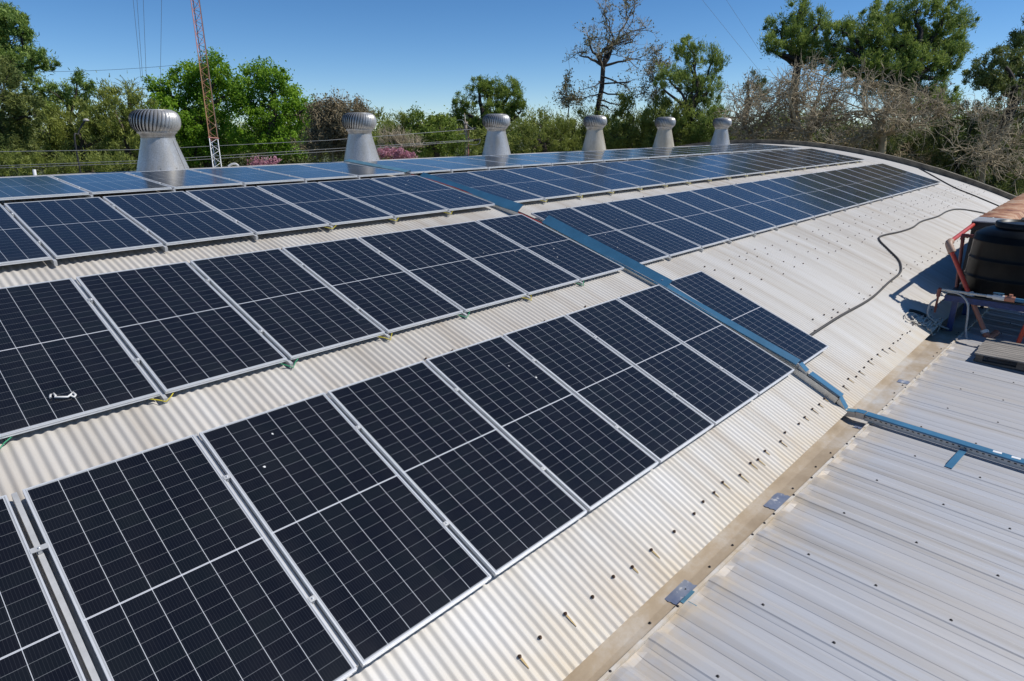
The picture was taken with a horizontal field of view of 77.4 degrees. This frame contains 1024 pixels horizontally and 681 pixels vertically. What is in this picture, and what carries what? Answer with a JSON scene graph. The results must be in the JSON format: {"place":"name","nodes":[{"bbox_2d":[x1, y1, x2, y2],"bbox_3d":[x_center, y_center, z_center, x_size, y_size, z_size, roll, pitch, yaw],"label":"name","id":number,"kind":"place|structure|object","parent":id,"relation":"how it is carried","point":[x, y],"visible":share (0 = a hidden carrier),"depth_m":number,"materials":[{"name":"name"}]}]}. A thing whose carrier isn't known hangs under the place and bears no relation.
{"place":"outdoors","nodes":[
{"label":"outdoors","id":0,"kind":"place"},
{"bbox_2d":[0,0,1023,130],"label":"sky","id":1,"kind":"structure","parent":0,"point":[393,54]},
{"bbox_2d":[13,130,1022,194],"bbox_3d":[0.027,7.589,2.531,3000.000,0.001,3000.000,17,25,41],"label":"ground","id":2,"kind":"structure","parent":0,"point":[405,157],"depth_m":170.54,"materials":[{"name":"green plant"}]},
{"bbox_2d":[0,46,48,176],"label":"tree","id":3,"kind":"object","parent":2,"relation":"on","point":[17,107],"visible":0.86,"depth_m":49.29,"materials":[{"name":"green plant"}]},
{"bbox_2d":[0,0,62,176],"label":"pine tree","id":4,"kind":"object","parent":2,"relation":"on","point":[11,17],"visible":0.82,"depth_m":55.39,"materials":[{"name":"green plant"}]},
{"bbox_2d":[18,67,97,172],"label":"pine tree","id":5,"kind":"object","parent":2,"relation":"on","point":[66,93],"visible":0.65,"depth_m":56.57,"materials":[{"name":"green plant"}]},
{"bbox_2d":[0,145,137,176],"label":"scrub bush","id":6,"kind":"object","parent":2,"relation":"on","point":[50,170],"visible":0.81,"depth_m":45.94,"materials":[{"name":"green plant"}]},
{"bbox_2d":[20,86,131,172],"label":"olive bush tree","id":7,"kind":"object","parent":2,"relation":"on","point":[59,129],"visible":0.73,"depth_m":52.82,"materials":[{"name":"green plant"}]},
{"bbox_2d":[83,71,185,170],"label":"olive bush tree","id":8,"kind":"object","parent":2,"relation":"on","point":[133,140],"visible":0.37,"depth_m":53.11,"materials":[{"name":"green plant"}]},
{"bbox_2d":[11,127,344,175],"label":"undergrowth","id":9,"kind":"object","parent":2,"relation":"on","point":[237,160],"visible":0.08,"depth_m":64.90,"materials":[{"name":"plant"}]},
{"bbox_2d":[140,46,250,167],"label":"broadleaf tree","id":10,"kind":"object","parent":2,"relation":"on","point":[193,117],"visible":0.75,"depth_m":59.43,"materials":[{"name":"green plant"}]},
{"bbox_2d":[190,0,221,166],"bbox_3d":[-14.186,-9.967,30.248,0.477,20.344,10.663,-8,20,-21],"label":"lattice mast","id":11,"kind":"object","parent":2,"relation":"on","point":[210,88],"visible":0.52,"depth_m":30.46,"materials":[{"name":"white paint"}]},
{"bbox_2d":[224,56,320,164],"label":"broadleaf tree","id":12,"kind":"object","parent":2,"relation":"on","point":[274,130],"visible":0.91,"depth_m":57.34,"materials":[{"name":"green plant"}]},
{"bbox_2d":[285,89,378,161],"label":"dry shrub","id":13,"kind":"object","parent":2,"relation":"on","point":[326,117],"visible":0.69,"depth_m":49.10,"materials":[{"name":"grey plant"}]},
{"bbox_2d":[373,107,426,158],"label":"broadleaf tree","id":14,"kind":"object","parent":2,"relation":"on","point":[401,119],"visible":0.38,"depth_m":41.72,"materials":[{"name":"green plant"}]},
{"bbox_2d":[377,124,431,151],"bbox_3d":[-6.440,-8.933,39.015,3.988,8.332,2.368,4,19,13],"label":"grey shrub","id":15,"kind":"object","parent":2,"relation":"on","point":[401,138],"visible":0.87,"depth_m":37.78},
{"bbox_2d":[398,101,474,157],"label":"tree","id":16,"kind":"object","parent":2,"relation":"on","point":[435,121],"visible":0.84,"depth_m":40.47,"materials":[{"name":"green plant"}]},
{"bbox_2d":[446,75,528,147],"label":"tree","id":17,"kind":"object","parent":2,"relation":"on","point":[487,88],"visible":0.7,"depth_m":51.49,"materials":[{"name":"green plant"}]},
{"bbox_2d":[0,139,1016,680],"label":"vaulted building","id":18,"kind":"structure","parent":2,"relation":"on","point":[564,603],"depth_m":7.10,"materials":[{"name":"paint"}]},
{"bbox_2d":[0,204,51,265],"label":"solar panel","id":19,"kind":"object","parent":18,"relation":"on","point":[19,244],"visible":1,"depth_m":7.37,"materials":[{"name":"blue glass"}]},
{"bbox_2d":[0,495,85,680],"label":"solar panel","id":20,"kind":"object","parent":18,"relation":"on","point":[35,644],"visible":1,"depth_m":3.70,"materials":[{"name":"glass"}]},
{"bbox_2d":[0,176,88,199],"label":"solar panel","id":21,"kind":"object","parent":18,"relation":"on","point":[15,188],"visible":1,"depth_m":9.73,"materials":[{"name":"blue glass"}]},
{"bbox_2d":[0,278,159,448],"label":"solar panel","id":22,"kind":"object","parent":18,"relation":"on","point":[59,337],"visible":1,"depth_m":5.62,"materials":[{"name":"black glass"}]},
{"bbox_2d":[3,197,162,265],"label":"solar panel","id":23,"kind":"object","parent":18,"relation":"on","point":[64,228],"visible":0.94,"depth_m":8.15,"materials":[{"name":"blue glass"}]},
{"bbox_2d":[50,172,171,197],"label":"solar panel","id":24,"kind":"object","parent":18,"relation":"on","point":[106,183],"visible":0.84,"depth_m":10.55,"materials":[{"name":"blue glass"}]},
{"bbox_2d":[128,109,189,171],"bbox_3d":[-7.345,-4.103,13.286,1.039,1.334,1.039,11,21,30],"label":"turbine vent","id":25,"kind":"object","parent":18,"relation":"on","point":[156,130],"visible":0.99,"depth_m":12.99,"materials":[{"name":"metal"}]},
{"bbox_2d":[103,191,253,251],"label":"solar panel","id":26,"kind":"object","parent":18,"relation":"on","point":[173,218],"visible":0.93,"depth_m":8.97,"materials":[{"name":"blue glass"}]},
{"bbox_2d":[73,261,286,403],"bbox_3d":[-3.483,-0.193,6.533,2.461,0.104,1.268,34,35,33],"label":"solar panel","id":27,"kind":"object","parent":18,"relation":"on","point":[178,326],"visible":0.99,"depth_m":6.44,"materials":[{"name":"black glass"}]},
{"bbox_2d":[11,434,356,680],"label":"solar panel","id":28,"kind":"object","parent":18,"relation":"on","point":[169,564],"visible":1,"depth_m":4.14,"materials":[{"name":"black glass"}]},
{"bbox_2d":[125,169,242,191],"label":"solar panel","id":29,"kind":"object","parent":18,"relation":"on","point":[180,179],"visible":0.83,"depth_m":11.37,"materials":[{"name":"blue glass"}]},
{"bbox_2d":[190,167,303,186],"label":"solar panel","id":30,"kind":"object","parent":18,"relation":"on","point":[245,175],"visible":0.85,"depth_m":12.17,"materials":[{"name":"blue glass"}]},
{"bbox_2d":[186,186,328,239],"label":"solar panel","id":31,"kind":"object","parent":18,"relation":"on","point":[255,210],"visible":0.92,"depth_m":9.78,"materials":[{"name":"blue glass"}]},
{"bbox_2d":[188,248,384,367],"bbox_3d":[-2.660,-0.462,7.336,2.487,0.104,1.259,34,35,33],"label":"solar panel","id":32,"kind":"object","parent":18,"relation":"on","point":[289,307],"visible":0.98,"depth_m":7.26,"materials":[{"name":"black glass"}]},
{"bbox_2d":[249,164,356,182],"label":"solar panel","id":33,"kind":"object","parent":18,"relation":"on","point":[303,172],"visible":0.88,"depth_m":12.99,"materials":[{"name":"blue glass"}]},
{"bbox_2d":[257,182,392,229],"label":"solar panel","id":34,"kind":"object","parent":18,"relation":"on","point":[330,206],"visible":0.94,"depth_m":10.60,"materials":[{"name":"blue glass"}]},
{"bbox_2d":[194,393,491,668],"bbox_3d":[-1.378,1.285,4.982,1.181,0.104,2.396,-19,47,-43],"label":"solar panel","id":35,"kind":"object","parent":18,"relation":"on","point":[378,556],"visible":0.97,"depth_m":4.84,"materials":[{"name":"black glass"}]},
{"bbox_2d":[299,162,403,178],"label":"solar panel","id":36,"kind":"object","parent":18,"relation":"on","point":[359,171],"visible":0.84,"depth_m":13.80,"materials":[{"name":"blue glass"}]},
{"bbox_2d":[341,112,379,162],"bbox_3d":[-3.956,-5.241,16.666,0.965,1.332,0.965,-5,19,-13],"label":"turbine vent","id":37,"kind":"object","parent":18,"relation":"on","point":[359,127],"visible":0.98,"depth_m":16.38,"materials":[{"name":"metal"}]},
{"bbox_2d":[282,237,462,340],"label":"solar panel","id":38,"kind":"object","parent":18,"relation":"on","point":[386,295],"visible":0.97,"depth_m":8.07,"materials":[{"name":"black glass"}]},
{"bbox_2d":[318,178,447,221],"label":"solar panel","id":39,"kind":"object","parent":18,"relation":"on","point":[394,203],"visible":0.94,"depth_m":11.41,"materials":[{"name":"blue glass"}]},
{"bbox_2d":[363,160,449,173],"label":"solar panel","id":40,"kind":"object","parent":18,"relation":"on","point":[414,168],"visible":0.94,"depth_m":14.74,"materials":[{"name":"blue glass"}]},
{"bbox_2d":[371,175,494,214],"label":"solar panel","id":41,"kind":"object","parent":18,"relation":"on","point":[443,196],"visible":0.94,"depth_m":12.22,"materials":[{"name":"blue glass"}]},
{"bbox_2d":[390,158,486,172],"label":"solar panel","id":42,"kind":"object","parent":18,"relation":"on","point":[452,166],"visible":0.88,"depth_m":15.50,"materials":[{"name":"blue glass"}]},
{"bbox_2d":[358,228,526,318],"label":"solar panel","id":43,"kind":"object","parent":18,"relation":"on","point":[456,278],"visible":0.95,"depth_m":8.89,"materials":[{"name":"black glass"}]},
{"bbox_2d":[325,361,586,575],"bbox_3d":[-0.568,1.013,5.790,1.181,0.104,2.396,-19,47,-43],"label":"solar panel","id":44,"kind":"object","parent":18,"relation":"on","point":[494,497],"visible":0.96,"depth_m":5.66,"materials":[{"name":"black glass"}]},
{"bbox_2d":[426,157,520,170],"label":"solar panel","id":45,"kind":"object","parent":18,"relation":"on","point":[483,163],"visible":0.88,"depth_m":16.33,"materials":[{"name":"blue glass"}]},
{"bbox_2d":[430,172,543,202],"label":"solar panel","id":46,"kind":"object","parent":18,"relation":"on","point":[489,186],"visible":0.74,"depth_m":13.30,"materials":[{"name":"blue glass"}]},
{"bbox_2d":[482,114,510,155],"bbox_3d":[-0.492,-6.420,20.118,0.956,1.360,0.956,0,18,1],"label":"turbine vent","id":47,"kind":"object","parent":18,"relation":"on","point":[496,126],"visible":0.99,"depth_m":19.84,"materials":[{"name":"metal"}]},
{"bbox_2d":[422,221,579,300],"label":"solar panel","id":48,"kind":"object","parent":18,"relation":"on","point":[527,272],"visible":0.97,"depth_m":9.71,"materials":[{"name":"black glass"}]},
{"bbox_2d":[467,169,578,202],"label":"solar panel","id":49,"kind":"object","parent":18,"relation":"on","point":[527,184],"visible":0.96,"depth_m":14.00,"materials":[{"name":"blue glass"}]},
{"bbox_2d":[425,335,658,511],"bbox_3d":[0.242,0.740,6.597,1.181,0.104,2.396,-19,47,-43],"label":"solar panel","id":50,"kind":"object","parent":18,"relation":"on","point":[584,455],"visible":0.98,"depth_m":6.48,"materials":[{"name":"black glass"}]},
{"bbox_2d":[476,214,623,285],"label":"solar panel","id":51,"kind":"object","parent":18,"relation":"on","point":[571,257],"visible":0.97,"depth_m":10.52,"materials":[{"name":"blue glass"}]},
{"bbox_2d":[504,167,610,197],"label":"solar panel","id":52,"kind":"object","parent":18,"relation":"on","point":[582,188],"visible":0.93,"depth_m":14.81,"materials":[{"name":"blue glass"}]},
{"bbox_2d":[536,165,639,193],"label":"solar panel","id":53,"kind":"object","parent":18,"relation":"on","point":[611,184],"visible":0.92,"depth_m":15.63,"materials":[{"name":"blue glass"}]},
{"bbox_2d":[582,115,606,150],"bbox_3d":[3.062,-7.618,23.662,0.946,1.368,0.946,5,19,15],"label":"turbine vent","id":54,"kind":"object","parent":18,"relation":"on","point":[594,125],"visible":0.98,"depth_m":23.39,"materials":[{"name":"metal"}]},
{"bbox_2d":[531,207,668,263],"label":"solar panel","id":55,"kind":"object","parent":18,"relation":"on","point":[629,247],"visible":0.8,"depth_m":11.60,"materials":[{"name":"blue glass"}]},
{"bbox_2d":[503,315,713,462],"bbox_3d":[1.052,0.467,7.406,1.181,0.104,2.396,-19,47,-43],"label":"solar panel","id":56,"kind":"object","parent":18,"relation":"on","point":[650,417],"visible":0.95,"depth_m":7.30,"materials":[{"name":"black glass"}]},
{"bbox_2d":[567,163,664,190],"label":"solar panel","id":57,"kind":"object","parent":18,"relation":"on","point":[641,182],"visible":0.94,"depth_m":16.44,"materials":[{"name":"blue glass"}]},
{"bbox_2d":[571,202,700,260],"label":"solar panel","id":58,"kind":"object","parent":18,"relation":"on","point":[649,234],"visible":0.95,"depth_m":12.29,"materials":[{"name":"blue glass"}]},
{"bbox_2d":[593,162,687,186],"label":"solar panel","id":59,"kind":"object","parent":18,"relation":"on","point":[646,173],"visible":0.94,"depth_m":17.25,"materials":[{"name":"blue glass"}]},
{"bbox_2d":[565,298,757,424],"bbox_3d":[1.863,0.196,8.214,1.181,0.104,2.396,-19,47,-43],"label":"solar panel","id":60,"kind":"object","parent":18,"relation":"on","point":[704,387],"visible":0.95,"depth_m":8.12,"materials":[{"name":"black glass"}]},
{"bbox_2d":[618,160,708,184],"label":"solar panel","id":61,"kind":"object","parent":18,"relation":"on","point":[690,177],"visible":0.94,"depth_m":18.07,"materials":[{"name":"blue glass"}]},
{"bbox_2d":[652,117,675,147],"bbox_3d":[6.450,-8.751,27.044,0.951,1.354,0.951,12,22,32],"label":"turbine vent","id":62,"kind":"object","parent":18,"relation":"on","point":[664,135],"visible":0.98,"depth_m":26.77,"materials":[{"name":"metal"}]},
{"bbox_2d":[606,198,728,251],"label":"solar panel","id":63,"kind":"object","parent":18,"relation":"on","point":[702,237],"visible":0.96,"depth_m":13.11,"materials":[{"name":"blue glass"}]},
{"bbox_2d":[345,159,1023,469],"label":"cable tray","id":64,"kind":"object","parent":18,"relation":"attached to","point":[801,371],"visible":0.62,"depth_m":9.33,"materials":[{"name":"metal"}]},
{"bbox_2d":[641,159,727,181],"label":"solar panel","id":65,"kind":"object","parent":18,"relation":"on","point":[689,169],"visible":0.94,"depth_m":18.88,"materials":[{"name":"blue glass"}]},
{"bbox_2d":[637,194,753,243],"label":"solar panel","id":66,"kind":"object","parent":18,"relation":"on","point":[708,221],"visible":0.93,"depth_m":13.92,"materials":[{"name":"blue glass"}]},
{"bbox_2d":[662,157,745,178],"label":"solar panel","id":67,"kind":"object","parent":18,"relation":"on","point":[727,172],"visible":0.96,"depth_m":19.70,"materials":[{"name":"blue glass"}]},
{"bbox_2d":[617,284,793,394],"bbox_3d":[2.672,-0.077,9.022,1.181,0.104,2.396,-19,47,-43],"label":"solar panel","id":68,"kind":"object","parent":18,"relation":"on","point":[747,363],"visible":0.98,"depth_m":8.93,"materials":[{"name":"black glass"}]},
{"bbox_2d":[665,191,775,236],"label":"solar panel","id":69,"kind":"object","parent":18,"relation":"on","point":[733,216],"visible":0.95,"depth_m":14.74,"materials":[{"name":"blue glass"}]},
{"bbox_2d":[710,118,731,144],"bbox_3d":[10.025,-9.955,30.610,0.965,1.357,0.965,-3,19,-9],"label":"turbine vent","id":70,"kind":"object","parent":18,"relation":"on","point":[721,134],"visible":0.99,"depth_m":30.33,"materials":[{"name":"metal"}]},
{"bbox_2d":[690,187,795,230],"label":"solar panel","id":71,"kind":"object","parent":18,"relation":"on","point":[750,209],"visible":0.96,"depth_m":15.54,"materials":[{"name":"blue glass"}]},
{"bbox_2d":[669,271,828,366],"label":"solar panel","id":72,"kind":"object","parent":18,"relation":"on","point":[705,289],"visible":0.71,"depth_m":9.93,"materials":[{"name":"blue glass"}]},
{"bbox_2d":[712,185,813,224],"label":"solar panel","id":73,"kind":"object","parent":18,"relation":"on","point":[796,215],"visible":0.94,"depth_m":16.36,"materials":[{"name":"blue glass"}]},
{"bbox_2d":[733,182,829,219],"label":"solar panel","id":74,"kind":"object","parent":18,"relation":"on","point":[802,206],"visible":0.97,"depth_m":17.17,"materials":[{"name":"blue glass"}]},
{"bbox_2d":[752,179,844,215],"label":"solar panel","id":75,"kind":"object","parent":18,"relation":"on","point":[803,197],"visible":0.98,"depth_m":17.98,"materials":[{"name":"blue glass"}]},
{"bbox_2d":[768,177,857,211],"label":"solar panel","id":76,"kind":"object","parent":18,"relation":"on","point":[822,195],"visible":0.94,"depth_m":18.80,"materials":[{"name":"blue glass"}]},
{"bbox_2d":[784,175,869,207],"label":"solar panel","id":77,"kind":"object","parent":18,"relation":"on","point":[831,190],"visible":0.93,"depth_m":19.62,"materials":[{"name":"blue glass"}]},
{"bbox_2d":[798,173,881,203],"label":"solar panel","id":78,"kind":"object","parent":18,"relation":"on","point":[842,187],"visible":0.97,"depth_m":20.42,"materials":[{"name":"blue glass"}]},
{"bbox_2d":[809,208,984,335],"bbox_3d":[10.839,-2.498,16.857,1.563,0.733,19.820,17,25,42],"label":"corrugated hose","id":79,"kind":"object","parent":18,"relation":"on","point":[862,303],"visible":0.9,"depth_m":13.75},
{"bbox_2d":[2,92,1022,163],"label":"distant woodland","id":80,"kind":"object","parent":2,"relation":"on","point":[380,111],"visible":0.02,"depth_m":83.41,"materials":[{"name":"plant"}]},
{"bbox_2d":[506,101,583,153],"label":"scrub tree","id":81,"kind":"object","parent":2,"relation":"on","point":[560,123],"visible":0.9,"depth_m":45.55,"materials":[{"name":"green plant"}]},
{"bbox_2d":[550,69,585,133],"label":"sapling","id":82,"kind":"object","parent":2,"relation":"on","point":[567,99],"visible":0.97,"depth_m":47.90,"materials":[{"name":"grey plant"}]},
{"bbox_2d":[372,117,772,159],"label":"undergrowth","id":83,"kind":"object","parent":2,"relation":"on","point":[474,152],"visible":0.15,"depth_m":46.76,"materials":[{"name":"plant"}]},
{"bbox_2d":[562,0,659,116],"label":"bare tree","id":84,"kind":"object","parent":2,"relation":"on","point":[607,51],"visible":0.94,"depth_m":47.91,"materials":[{"name":"brown plant"}]},
{"bbox_2d":[603,90,657,149],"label":"olive tree","id":85,"kind":"object","parent":2,"relation":"on","point":[630,126],"visible":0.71,"depth_m":44.96,"materials":[{"name":"green plant"}]},
{"bbox_2d":[633,39,674,122],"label":"sapling","id":86,"kind":"object","parent":2,"relation":"on","point":[650,66],"visible":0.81,"depth_m":44.70,"materials":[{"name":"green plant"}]},
{"bbox_2d":[635,89,700,147],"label":"olive tree","id":87,"kind":"object","parent":2,"relation":"on","point":[666,103],"visible":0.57,"depth_m":43.52,"materials":[{"name":"green plant"}]},
{"bbox_2d":[653,34,733,143],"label":"conifer tree","id":88,"kind":"object","parent":2,"relation":"on","point":[699,87],"visible":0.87,"depth_m":42.81,"materials":[{"name":"green plant"}]},
{"bbox_2d":[706,64,811,141],"bbox_3d":[15.140,-11.110,40.213,5.481,11.585,6.806,11,21,29],"label":"bare tree","id":89,"kind":"object","parent":2,"relation":"on","point":[744,122],"visible":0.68,"depth_m":38.44,"materials":[{"name":"grey plant"}]},
{"bbox_2d":[757,0,835,139],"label":"tall conifer","id":90,"kind":"object","parent":2,"relation":"on","point":[793,26],"visible":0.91,"depth_m":51.38,"materials":[{"name":"green plant"}]},
{"bbox_2d":[598,307,1023,680],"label":"building","id":91,"kind":"structure","parent":2,"relation":"on","point":[869,551],"depth_m":5.74,"materials":[{"name":"metal"}]},
{"bbox_2d":[562,303,987,680],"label":"valley gutter","id":92,"kind":"object","parent":91,"relation":"on","point":[622,640],"visible":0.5,"depth_m":6.58,"materials":[{"name":"metal"}]},
{"bbox_2d":[945,223,999,337],"bbox_3d":[8.981,-1.279,12.799,0.952,1.831,2.664,6,19,17],"label":"pipe run","id":93,"kind":"object","parent":91,"relation":"on","point":[951,251],"visible":0.9,"depth_m":12.16,"materials":[{"name":"red plastic"}]},
{"bbox_2d":[934,287,1023,343],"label":"valve manifold","id":94,"kind":"object","parent":91,"relation":"on","point":[1009,298],"visible":0.98,"depth_m":11.42,"materials":[{"name":"metal"}]},
{"bbox_2d":[944,282,1023,330],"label":"tank stand","id":95,"kind":"object","parent":91,"relation":"on","point":[955,299],"visible":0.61,"depth_m":11.99,"materials":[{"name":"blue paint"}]},
{"bbox_2d":[961,219,1023,298],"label":"water tank","id":96,"kind":"object","parent":95,"relation":"on","point":[995,262],"visible":0.94,"depth_m":11.69,"materials":[{"name":"black plastic"}]},
{"bbox_2d":[973,338,1023,370],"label":"wooden pallet","id":97,"kind":"object","parent":91,"relation":"on","point":[1002,349],"visible":1,"depth_m":10.69,"materials":[{"name":"grey wood"}]},
{"bbox_2d":[756,44,880,142],"bbox_3d":[17.573,-10.664,37.824,6.507,12.405,6.081,-5,19,-14],"label":"bare tree","id":98,"kind":"object","parent":2,"relation":"on","point":[815,121],"visible":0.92,"depth_m":36.36,"materials":[{"name":"grey plant"}]},
{"bbox_2d":[741,120,954,166],"bbox_3d":[19.769,-9.181,38.882,12.823,8.714,4.864,1,18,2],"label":"bare shrub","id":99,"kind":"object","parent":2,"relation":"on","point":[910,157],"visible":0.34,"depth_m":37.73,"materials":[{"name":"plant"}]},
{"bbox_2d":[815,121,946,165],"bbox_3d":[22.549,-9.711,40.242,7.296,8.940,8.527,17,25,41],"label":"bush","id":100,"kind":"object","parent":2,"relation":"on","point":[897,142],"visible":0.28,"depth_m":39.19,"materials":[{"name":"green plant"}]},
{"bbox_2d":[799,0,982,136],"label":"tall conifer","id":101,"kind":"object","parent":2,"relation":"on","point":[906,48],"visible":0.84,"depth_m":49.33,"materials":[{"name":"green plant"}]},
{"bbox_2d":[818,57,965,153],"bbox_3d":[20.601,-9.662,35.532,7.322,11.818,5.868,9,21,26],"label":"bare tree","id":102,"kind":"object","parent":2,"relation":"on","point":[882,114],"visible":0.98,"depth_m":34.60,"materials":[{"name":"grey plant"}]},
{"bbox_2d":[935,85,1023,195],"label":"bare shrub","id":103,"kind":"object","parent":2,"relation":"on","point":[991,153],"visible":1,"depth_m":30.51,"materials":[{"name":"plant"}]},
{"bbox_2d":[959,13,1023,186],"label":"pine tree","id":104,"kind":"object","parent":2,"relation":"on","point":[994,82],"visible":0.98,"depth_m":34.78,"materials":[{"name":"green plant"}]},
{"bbox_2d":[918,95,1023,195],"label":"bush","id":105,"kind":"object","parent":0,"point":[1004,185],"visible":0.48,"depth_m":36.68,"materials":[{"name":"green plant"}]},
{"bbox_2d":[959,193,1023,307],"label":"rusty housing","id":106,"kind":"object","parent":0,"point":[1013,208],"visible":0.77,"depth_m":14.35,"materials":[{"name":"paint"}]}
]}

